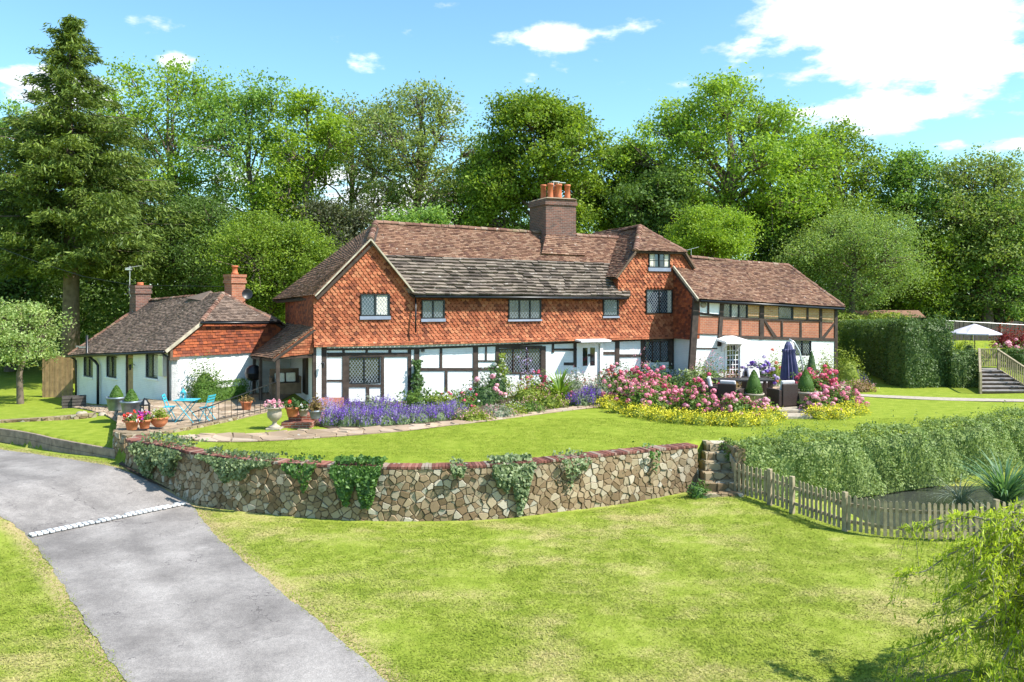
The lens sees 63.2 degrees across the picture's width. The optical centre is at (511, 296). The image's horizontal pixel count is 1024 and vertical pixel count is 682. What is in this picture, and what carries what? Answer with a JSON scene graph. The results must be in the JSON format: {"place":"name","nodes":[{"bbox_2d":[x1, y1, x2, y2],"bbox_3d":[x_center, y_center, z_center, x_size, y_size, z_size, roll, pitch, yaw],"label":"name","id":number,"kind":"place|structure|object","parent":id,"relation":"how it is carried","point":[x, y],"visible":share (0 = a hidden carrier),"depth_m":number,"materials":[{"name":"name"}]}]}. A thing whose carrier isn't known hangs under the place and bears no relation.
{"place":"outdoors","nodes":[
{"label":"outdoors","id":0,"kind":"place"},
{"bbox_2d":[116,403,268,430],"bbox_3d":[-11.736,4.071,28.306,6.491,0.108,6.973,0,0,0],"label":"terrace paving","id":1,"kind":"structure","parent":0,"point":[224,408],"depth_m":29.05,"materials":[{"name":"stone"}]},
{"bbox_2d":[105,385,124,410],"bbox_3d":[-14.131,3.616,29.725,0.728,0.907,0.728,0,0,0],"label":"topiary planter","id":2,"kind":"object","parent":1,"relation":"on","point":[115,397],"visible":0.99,"depth_m":29.51,"materials":[{"name":"metal"}]},
{"bbox_2d":[120,388,141,414],"bbox_3d":[-13.090,3.617,28.600,0.728,0.906,0.728,0,0,0],"label":"topiary planter","id":3,"kind":"object","parent":1,"relation":"on","point":[131,402],"visible":1,"depth_m":28.41,"materials":[{"name":"metal"}]},
{"bbox_2d":[119,392,291,431],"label":"terrace paving","id":4,"kind":"structure","parent":0,"point":[266,396],"depth_m":31.93,"materials":[{"name":"stone"}]},
{"bbox_2d":[183,350,229,400],"bbox_3d":[-12.013,3.082,32.697,1.849,2.059,1.133,0,0,0],"label":"bay shrub","id":5,"kind":"object","parent":4,"relation":"on","point":[205,377],"visible":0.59,"depth_m":32.60,"materials":[{"name":"green plant"}]},
{"bbox_2d":[191,378,251,402],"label":"box hedge","id":6,"kind":"object","parent":4,"relation":"on","point":[222,393],"visible":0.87,"depth_m":32.47,"materials":[{"name":"green plant"}]},
{"bbox_2d":[269,368,300,394],"bbox_3d":[-8.793,3.295,32.255,1.160,0.950,0.490,0,0,-23],"label":"wooden settle","id":7,"kind":"object","parent":4,"relation":"on","point":[290,387],"visible":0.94,"depth_m":32.22,"materials":[{"name":"brown wood"}]},
{"bbox_2d":[177,404,600,441],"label":"path","id":8,"kind":"structure","parent":0,"point":[278,435],"depth_m":24.89,"materials":[{"name":"stone"}]},
{"bbox_2d":[0,298,1023,681],"bbox_3d":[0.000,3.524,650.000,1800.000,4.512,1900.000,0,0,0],"label":"ground","id":9,"kind":"structure","parent":0,"point":[98,430],"depth_m":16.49,"materials":[{"name":"green plant"}]},
{"bbox_2d":[0,92,63,301],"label":"elm tree","id":10,"kind":"object","parent":9,"relation":"on","point":[13,106],"visible":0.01,"depth_m":65.52,"materials":[{"name":"green plant"}]},
{"bbox_2d":[0,296,76,403],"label":"young tree","id":11,"kind":"object","parent":9,"relation":"on","point":[9,317],"visible":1,"depth_m":37.80,"materials":[{"name":"green plant"}]},
{"bbox_2d":[0,412,96,422],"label":"path","id":12,"kind":"structure","parent":9,"relation":"on","point":[74,416],"depth_m":30.22,"materials":[{"name":"beige stone"}]},
{"bbox_2d":[0,252,109,371],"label":"elm tree","id":13,"kind":"object","parent":9,"relation":"on","point":[13,288],"visible":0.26,"depth_m":53.78,"materials":[{"name":"green plant"}]},
{"bbox_2d":[42,356,73,396],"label":"boarded gate","id":14,"kind":"structure","parent":9,"relation":"on","point":[62,368],"depth_m":40.50,"materials":[{"name":"wood"}]},
{"bbox_2d":[0,428,116,458],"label":"wall","id":15,"kind":"structure","parent":9,"relation":"on","point":[19,437],"depth_m":26.28,"materials":[{"name":"stone"}]},
{"bbox_2d":[24,209,177,332],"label":"elm tree","id":16,"kind":"object","parent":9,"relation":"on","point":[90,283],"visible":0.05,"depth_m":59.07,"materials":[{"name":"green plant"}]},
{"bbox_2d":[0,13,204,383],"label":"spruce tree","id":17,"kind":"object","parent":9,"relation":"on","point":[82,172],"visible":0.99,"depth_m":45.20,"materials":[{"name":"green plant"}]},
{"bbox_2d":[79,51,267,267],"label":"ash tree","id":18,"kind":"object","parent":9,"relation":"on","point":[171,154],"visible":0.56,"depth_m":60.72,"materials":[{"name":"green plant"}]},
{"bbox_2d":[65,266,289,404],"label":"cottage","id":19,"kind":"structure","parent":9,"relation":"on","point":[147,346],"depth_m":35.09,"materials":[{"name":"white paint"}]},
{"bbox_2d":[120,416,238,453],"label":"terrace wall","id":20,"kind":"structure","parent":9,"relation":"on","point":[123,443],"depth_m":25.32,"materials":[{"name":"beige stone"}]},
{"bbox_2d":[0,449,387,681],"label":"drive","id":21,"kind":"structure","parent":9,"relation":"on","point":[177,594],"depth_m":15.32,"materials":[{"name":"asphalt"}]},
{"bbox_2d":[28,501,185,536],"bbox_3d":[-9.508,5.273,19.802,0.232,0.064,3.670,0,0,38],"label":"cobble line","id":22,"kind":"object","parent":21,"relation":"on","point":[79,524],"visible":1,"depth_m":19.59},
{"bbox_2d":[118,186,271,297],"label":"holly tree","id":23,"kind":"object","parent":9,"relation":"on","point":[182,247],"visible":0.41,"depth_m":48.51,"materials":[{"name":"green plant"}]},
{"bbox_2d":[143,63,356,242],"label":"ash tree","id":24,"kind":"object","parent":9,"relation":"on","point":[252,98],"visible":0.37,"depth_m":58.45,"materials":[{"name":"green plant"}]},
{"bbox_2d":[187,199,347,322],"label":"hazel tree","id":25,"kind":"object","parent":9,"relation":"on","point":[257,248],"visible":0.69,"depth_m":44.52,"materials":[{"name":"green plant"}]},
{"bbox_2d":[264,398,284,429],"bbox_3d":[-7.321,3.619,25.657,0.657,0.963,0.721,0,0,0],"label":"stone urn","id":26,"kind":"object","parent":9,"relation":"on","point":[274,407],"visible":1,"depth_m":25.48,"materials":[{"name":"white stone"}]},
{"bbox_2d":[228,78,375,227],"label":"ash tree","id":27,"kind":"object","parent":9,"relation":"on","point":[324,133],"visible":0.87,"depth_m":56.87,"materials":[{"name":"green plant"}]},
{"bbox_2d":[281,397,343,427],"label":"brick steps","id":28,"kind":"structure","parent":9,"relation":"on","point":[299,421],"depth_m":26.31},
{"bbox_2d":[282,190,393,263],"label":"plum tree","id":29,"kind":"object","parent":9,"relation":"on","point":[338,216],"visible":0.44,"depth_m":53.27,"materials":[{"name":"green plant"}]},
{"bbox_2d":[264,89,421,232],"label":"thin tree","id":30,"kind":"object","parent":9,"relation":"on","point":[352,191],"visible":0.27,"depth_m":63.78,"materials":[{"name":"green plant"}]},
{"bbox_2d":[317,71,494,222],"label":"thin tree","id":31,"kind":"object","parent":9,"relation":"on","point":[421,170],"visible":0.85,"depth_m":58.05,"materials":[{"name":"green plant"}]},
{"bbox_2d":[125,433,698,521],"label":"garden wall","id":32,"kind":"structure","parent":9,"relation":"on","point":[423,491],"depth_m":20.45,"materials":[{"name":"beige stone"}]},
{"bbox_2d":[127,429,208,478],"bbox_3d":[-9.244,4.423,22.686,2.347,1.359,1.430,0,0,37],"label":"ivy","id":33,"kind":"object","parent":32,"relation":"on","point":[164,464],"visible":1,"depth_m":22.37,"materials":[{"name":"green plant"}]},
{"bbox_2d":[194,445,287,483],"bbox_3d":[-6.856,4.284,20.972,2.404,0.821,0.942,0,0,23],"label":"ivy","id":34,"kind":"object","parent":32,"relation":"on","point":[243,468],"visible":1,"depth_m":20.69,"materials":[{"name":"green plant"}]},
{"bbox_2d":[281,452,324,493],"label":"ivy","id":35,"kind":"object","parent":32,"relation":"on","point":[293,472],"visible":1,"depth_m":20.03,"materials":[{"name":"green plant"}]},
{"bbox_2d":[328,454,387,509],"bbox_3d":[-3.676,4.474,20.096,1.304,1.251,0.970,0,0,9],"label":"ivy","id":36,"kind":"object","parent":32,"relation":"attached to","point":[345,479],"visible":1,"depth_m":19.74,"materials":[{"name":"green plant"}]},
{"bbox_2d":[486,452,536,515],"bbox_3d":[-0.030,4.590,20.330,1.132,1.459,0.925,0,0,-17],"label":"ivy","id":37,"kind":"object","parent":32,"relation":"attached to","point":[505,480],"visible":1,"depth_m":20.05,"materials":[{"name":"green plant"}]},
{"bbox_2d":[552,448,591,490],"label":"ivy","id":38,"kind":"object","parent":32,"relation":"attached to","point":[581,461],"visible":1,"depth_m":20.71,"materials":[{"name":"green plant"}]},
{"bbox_2d":[367,196,465,224],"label":"elder tree","id":39,"kind":"object","parent":9,"relation":"on","point":[431,217],"visible":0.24,"depth_m":51.03,"materials":[{"name":"green plant"}]},
{"bbox_2d":[424,150,529,228],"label":"elm tree","id":40,"kind":"object","parent":9,"relation":"on","point":[461,204],"visible":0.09,"depth_m":62.79,"materials":[{"name":"green plant"}]},
{"bbox_2d":[0,170,1023,360],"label":"woodland","id":41,"kind":"object","parent":9,"relation":"on","point":[110,291],"visible":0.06,"depth_m":58.19,"materials":[{"name":"green plant"}]},
{"bbox_2d":[315,394,715,427],"bbox_3d":[0.840,4.080,30.867,16.678,0.001,6.789,0,0,-23],"label":"soil bed","id":42,"kind":"object","parent":9,"relation":"on","point":[482,407],"visible":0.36,"depth_m":30.23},
{"bbox_2d":[332,405,366,426],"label":"lavender","id":43,"kind":"object","parent":42,"relation":"on","point":[347,421],"visible":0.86,"depth_m":26.16,"materials":[{"name":"purple plant"}]},
{"bbox_2d":[349,405,387,426],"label":"lavender","id":44,"kind":"object","parent":42,"relation":"on","point":[368,421],"visible":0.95,"depth_m":26.11,"materials":[{"name":"purple plant"}]},
{"bbox_2d":[394,385,450,412],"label":"leafy shrub","id":45,"kind":"object","parent":42,"relation":"on","point":[417,400],"visible":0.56,"depth_m":29.07,"materials":[{"name":"green plant"}]},
{"bbox_2d":[441,384,482,410],"bbox_3d":[-1.855,3.629,29.665,1.616,0.999,1.105,0,0,0],"label":"phlox","id":46,"kind":"object","parent":42,"relation":"on","point":[466,401],"visible":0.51,"depth_m":29.57,"materials":[{"name":"green plant"}]},
{"bbox_2d":[452,406,496,420],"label":"hardy geranium","id":47,"kind":"object","parent":42,"relation":"on","point":[471,415],"visible":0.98,"depth_m":27.31,"materials":[{"name":"green plant"}]},
{"bbox_2d":[460,369,507,405],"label":"rose bush","id":48,"kind":"object","parent":42,"relation":"on","point":[486,393],"visible":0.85,"depth_m":31.21,"materials":[{"name":"green plant"}]},
{"bbox_2d":[478,355,514,399],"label":"rose bush","id":49,"kind":"object","parent":42,"relation":"on","point":[500,378],"visible":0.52,"depth_m":33.01,"materials":[{"name":"green plant"}]},
{"bbox_2d":[503,375,548,405],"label":"shrub","id":50,"kind":"object","parent":42,"relation":"on","point":[525,393],"visible":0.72,"depth_m":30.90,"materials":[{"name":"green plant"}]},
{"bbox_2d":[528,386,570,408],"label":"shrub","id":51,"kind":"object","parent":42,"relation":"on","point":[551,401],"visible":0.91,"depth_m":30.37,"materials":[{"name":"green plant"}]},
{"bbox_2d":[538,366,582,398],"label":"spiky plant","id":52,"kind":"object","parent":42,"relation":"on","point":[559,385],"visible":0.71,"depth_m":32.44,"materials":[{"name":"green plant"}]},
{"bbox_2d":[599,372,642,401],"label":"hydrangea","id":53,"kind":"object","parent":42,"relation":"on","point":[624,380],"visible":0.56,"depth_m":31.16,"materials":[{"name":"pink plant"}]},
{"bbox_2d":[634,365,683,409],"bbox_3d":[5.269,3.331,30.324,2.168,1.634,1.767,0,0,0],"label":"hydrangea","id":54,"kind":"object","parent":42,"relation":"on","point":[669,385],"visible":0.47,"depth_m":30.22,"materials":[{"name":"pink plant"}]},
{"bbox_2d":[446,78,620,233],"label":"oak tree","id":55,"kind":"object","parent":9,"relation":"on","point":[496,183],"visible":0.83,"depth_m":54.18,"materials":[{"name":"green plant"}]},
{"bbox_2d":[249,181,845,403],"bbox_3d":[1.860,-0.478,37.834,26.117,9.567,9.848,0,0,-23],"label":"farmhouse","id":56,"kind":"object","parent":9,"relation":"on","point":[378,305],"visible":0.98,"depth_m":35.24,"materials":[{"name":"tile"}]},
{"bbox_2d":[349,357,379,383],"bbox_3d":[-5.663,2.842,31.872,1.240,1.029,0.100,0,0,-23],"label":"window","id":57,"kind":"structure","parent":56,"relation":"in","point":[362,370],"depth_m":31.85,"materials":[{"name":"clear glass"}]},
{"bbox_2d":[360,294,390,319],"bbox_3d":[-5.244,0.403,31.908,1.209,0.977,0.125,0,0,-23],"label":"window","id":58,"kind":"structure","parent":56,"relation":"in","point":[372,306],"depth_m":31.89,"materials":[{"name":"clear glass"}]},
{"bbox_2d":[421,300,445,321],"bbox_3d":[-3.111,0.578,32.831,1.012,0.853,0.125,0,0,-23],"label":"window","id":59,"kind":"structure","parent":56,"relation":"in","point":[432,310],"depth_m":32.82,"materials":[{"name":"clear glass"}]},
{"bbox_2d":[499,348,541,372],"bbox_3d":[0.333,2.663,34.466,1.943,1.033,0.100,0,0,-23],"label":"window","id":60,"kind":"structure","parent":56,"relation":"in","point":[535,354],"depth_m":34.51,"materials":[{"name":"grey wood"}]},
{"bbox_2d":[508,299,541,320],"bbox_3d":[0.529,0.583,34.406,1.541,0.901,0.125,0,0,-23],"label":"window","id":61,"kind":"structure","parent":56,"relation":"in","point":[518,309],"depth_m":34.40,"materials":[{"name":"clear glass"}]},
{"bbox_2d":[580,343,598,387],"bbox_3d":[3.303,3.007,35.804,0.999,1.946,0.085,0,0,-23],"label":"front door","id":62,"kind":"structure","parent":56,"relation":"in","point":[589,353],"depth_m":35.80,"materials":[{"name":"white paint"}]},
{"bbox_2d":[644,340,668,362],"bbox_3d":[6.427,2.453,37.102,1.311,0.970,0.100,0,0,-23],"label":"window","id":63,"kind":"structure","parent":56,"relation":"in","point":[654,350],"depth_m":37.10,"materials":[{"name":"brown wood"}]},
{"bbox_2d":[646,289,672,313],"bbox_3d":[6.547,0.235,37.026,1.378,1.068,0.100,0,0,-23],"label":"window","id":64,"kind":"structure","parent":56,"relation":"in","point":[660,301],"depth_m":37.00,"materials":[{"name":"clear glass"}]},
{"bbox_2d":[648,254,670,270],"bbox_3d":[6.551,-1.508,37.014,1.169,0.801,0.125,0,0,-23],"label":"window","id":65,"kind":"structure","parent":56,"relation":"in","point":[657,262],"depth_m":37.00,"materials":[{"name":"clear glass"}]},
{"bbox_2d":[727,344,738,377],"bbox_3d":[9.731,3.056,36.756,0.730,1.888,0.080,0,0,-23],"label":"garden door","id":66,"kind":"structure","parent":56,"relation":"in","point":[733,356],"depth_m":36.73,"materials":[{"name":"white paint"}]},
{"bbox_2d":[723,304,747,317],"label":"window","id":67,"kind":"structure","parent":56,"relation":"in","point":[730,310],"depth_m":36.82,"materials":[{"name":"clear glass"}]},
{"bbox_2d":[576,138,663,233],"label":"oak tree","id":68,"kind":"object","parent":9,"relation":"on","point":[602,206],"visible":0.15,"depth_m":58.87,"materials":[{"name":"green plant"}]},
{"bbox_2d":[614,377,671,412],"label":"hydrangea","id":69,"kind":"object","parent":9,"relation":"on","point":[642,396],"visible":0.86,"depth_m":29.16,"materials":[{"name":"pink plant"}]},
{"bbox_2d":[599,158,728,252],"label":"elm tree","id":70,"kind":"object","parent":9,"relation":"on","point":[653,208],"visible":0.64,"depth_m":53.72,"materials":[{"name":"green plant"}]},
{"bbox_2d":[668,382,720,415],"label":"hydrangea","id":71,"kind":"object","parent":9,"relation":"on","point":[696,400],"visible":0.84,"depth_m":28.73,"materials":[{"name":"pink plant"}]},
{"bbox_2d":[662,199,769,260],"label":"lime tree","id":72,"kind":"object","parent":9,"relation":"on","point":[710,225],"visible":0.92,"depth_m":45.93,"materials":[{"name":"green plant"}]},
{"bbox_2d":[697,440,745,497],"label":"stone steps","id":73,"kind":"structure","parent":9,"relation":"on","point":[716,471],"depth_m":22.10,"materials":[{"name":"stone"}]},
{"bbox_2d":[599,62,865,257],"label":"ash tree","id":74,"kind":"object","parent":9,"relation":"on","point":[778,163],"visible":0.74,"depth_m":56.09,"materials":[{"name":"green plant"}]},
{"bbox_2d":[705,391,759,418],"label":"hydrangea","id":75,"kind":"object","parent":9,"relation":"on","point":[736,404],"visible":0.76,"depth_m":27.79,"materials":[{"name":"pink plant"}]},
{"bbox_2d":[734,462,847,531],"bbox_3d":[6.767,4.937,20.366,0.236,1.228,3.396,0,0,-32],"label":"picket fence","id":76,"kind":"object","parent":9,"relation":"on","point":[768,478],"visible":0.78,"depth_m":20.32,"materials":[{"name":"brown wood"}]},
{"bbox_2d":[737,188,844,286],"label":"elm tree","id":77,"kind":"object","parent":9,"relation":"on","point":[764,256],"visible":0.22,"depth_m":58.18,"materials":[{"name":"green plant"}]},
{"bbox_2d":[770,406,813,418],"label":"patio steps","id":78,"kind":"structure","parent":9,"relation":"on","point":[795,412],"depth_m":28.65,"materials":[{"name":"stone"}]},
{"bbox_2d":[766,380,799,405],"bbox_3d":[9.727,3.441,29.782,0.940,0.898,0.760,0,0,-20],"label":"wicker armchair","id":79,"kind":"object","parent":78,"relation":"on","point":[786,394],"visible":0.91,"depth_m":29.45,"materials":[{"name":"wicker"}]},
{"bbox_2d":[798,369,817,405],"bbox_3d":[10.522,3.260,29.801,0.856,1.320,0.856,0,0,0],"label":"topiary planter","id":80,"kind":"object","parent":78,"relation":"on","point":[805,385],"visible":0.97,"depth_m":29.59,"materials":[{"name":"stone"}]},
{"bbox_2d":[790,363,844,398],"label":"hydrangea","id":81,"kind":"object","parent":9,"relation":"on","point":[822,379],"visible":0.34,"depth_m":31.73,"materials":[{"name":"pink plant"}]},
{"bbox_2d":[797,392,841,412],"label":"hydrangea","id":82,"kind":"object","parent":9,"relation":"on","point":[816,397],"visible":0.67,"depth_m":28.73,"materials":[{"name":"pink plant"}]},
{"bbox_2d":[754,115,913,318],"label":"beech tree","id":83,"kind":"object","parent":9,"relation":"on","point":[858,185],"visible":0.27,"depth_m":60.81,"materials":[{"name":"green plant"}]},
{"bbox_2d":[816,380,869,411],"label":"hydrangea","id":84,"kind":"object","parent":9,"relation":"on","point":[841,396],"visible":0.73,"depth_m":29.59,"materials":[{"name":"pink plant"}]},
{"bbox_2d":[830,340,868,385],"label":"shrub","id":85,"kind":"object","parent":9,"relation":"on","point":[847,371],"visible":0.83,"depth_m":37.27,"materials":[{"name":"green plant"}]},
{"bbox_2d":[753,190,947,318],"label":"willow tree","id":86,"kind":"object","parent":9,"relation":"on","point":[858,242],"visible":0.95,"depth_m":53.66,"materials":[{"name":"green plant"}]},
{"bbox_2d":[718,400,1023,501],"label":"garden hedge","id":87,"kind":"object","parent":9,"relation":"on","point":[865,465],"visible":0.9,"depth_m":23.40,"materials":[{"name":"green plant"}]},
{"bbox_2d":[838,310,910,347],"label":"laurel hedge","id":88,"kind":"object","parent":9,"relation":"on","point":[843,315],"visible":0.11,"depth_m":52.03,"materials":[{"name":"green plant"}]},
{"bbox_2d":[838,317,923,381],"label":"terrace hedge","id":89,"kind":"object","parent":9,"relation":"on","point":[864,336],"visible":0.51,"depth_m":43.82,"materials":[{"name":"green plant"}]},
{"bbox_2d":[880,309,957,387],"bbox_3d":[18.532,2.433,38.118,3.008,3.671,2.504,0,0,0],"label":"terrace hedge","id":90,"kind":"object","parent":9,"relation":"on","point":[916,354],"visible":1,"depth_m":37.46,"materials":[{"name":"green plant"}]},
{"bbox_2d":[859,221,982,317],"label":"lime tree","id":91,"kind":"object","parent":9,"relation":"on","point":[944,242],"visible":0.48,"depth_m":58.98,"materials":[{"name":"green plant"}]},
{"bbox_2d":[869,141,978,298],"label":"thin tree","id":92,"kind":"object","parent":9,"relation":"on","point":[906,196],"visible":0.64,"depth_m":61.04,"materials":[{"name":"green plant"}]},
{"bbox_2d":[847,495,1022,538],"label":"picket fence","id":93,"kind":"object","parent":9,"relation":"on","point":[885,510],"visible":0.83,"depth_m":18.26,"materials":[{"name":"brown wood"}]},
{"bbox_2d":[879,497,1023,681],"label":"willow tree","id":94,"kind":"object","parent":9,"relation":"on","point":[1001,532],"visible":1,"depth_m":10.40,"materials":[{"name":"green plant"}]},
{"bbox_2d":[945,340,983,387],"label":"terrace hedge","id":95,"kind":"object","parent":9,"relation":"on","point":[963,370],"visible":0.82,"depth_m":37.39,"materials":[{"name":"green plant"}]},
{"bbox_2d":[913,142,1023,329],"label":"thin tree","id":96,"kind":"object","parent":9,"relation":"on","point":[995,176],"visible":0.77,"depth_m":59.23,"materials":[{"name":"green plant"}]},
{"bbox_2d":[918,183,1023,322],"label":"chestnut tree","id":97,"kind":"object","parent":9,"relation":"on","point":[1018,280],"visible":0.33,"depth_m":59.40,"materials":[{"name":"green plant"}]},
{"bbox_2d":[952,323,1001,353],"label":"open parasol","id":98,"kind":"object","parent":9,"relation":"on","point":[974,329],"visible":0.9,"depth_m":45.33,"materials":[{"name":"white fabric"}]},
{"bbox_2d":[945,321,1023,340],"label":"panel fence","id":99,"kind":"object","parent":9,"relation":"on","point":[958,324],"visible":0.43,"depth_m":57.01,"materials":[{"name":"wood"}]},
{"bbox_2d":[978,348,1023,393],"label":"wooden steps","id":100,"kind":"structure","parent":9,"relation":"on","point":[1001,382],"depth_m":36.23,"materials":[{"name":"brown wood"}]},
{"bbox_2d":[0,0,1023,297],"label":"sky","id":101,"kind":"structure","parent":0,"point":[948,75],"materials":[{"name":"blue"}]},
{"bbox_2d":[736,382,850,391],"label":"patio","id":102,"kind":"structure","parent":0,"point":[778,387],"depth_m":35.90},
{"bbox_2d":[714,380,744,403],"bbox_3d":[7.784,3.441,29.784,0.940,0.898,0.760,0,0,30],"label":"wicker armchair","id":103,"kind":"object","parent":102,"relation":"on","point":[727,386],"visible":0.48,"depth_m":29.51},
{"bbox_2d":[744,369,764,401],"bbox_3d":[8.665,3.265,29.801,0.728,1.309,0.728,0,0,0],"label":"topiary planter","id":104,"kind":"object","parent":102,"relation":"on","point":[754,388],"visible":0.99,"depth_m":29.60,"materials":[{"name":"stone"}]},
{"bbox_2d":[780,338,803,380],"bbox_3d":[11.299,2.793,32.877,1.368,2.256,0.800,0,0,0],"label":"closed parasol","id":105,"kind":"object","parent":102,"relation":"on","point":[789,366],"visible":0.77,"depth_m":32.70,"materials":[{"name":"blue fabric"}]},
{"bbox_2d":[831,486,1023,527],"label":"pond","id":106,"kind":"structure","parent":0,"point":[914,496],"depth_m":22.68,"materials":[{"name":"grey liquid"}]},
{"bbox_2d":[921,474,1006,508],"bbox_3d":[11.882,5.113,21.733,2.185,0.874,2.194,0,0,0],"label":"water iris","id":107,"kind":"object","parent":106,"relation":"on","point":[960,498],"visible":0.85,"depth_m":21.84,"materials":[{"name":"green plant"}]},
{"bbox_2d":[951,448,1023,508],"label":"water iris","id":108,"kind":"object","parent":106,"relation":"on","point":[1006,490],"visible":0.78,"depth_m":21.48,"materials":[{"name":"green plant"}]},
{"bbox_2d":[861,394,1023,401],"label":"path","id":109,"kind":"structure","parent":0,"point":[943,398],"depth_m":33.18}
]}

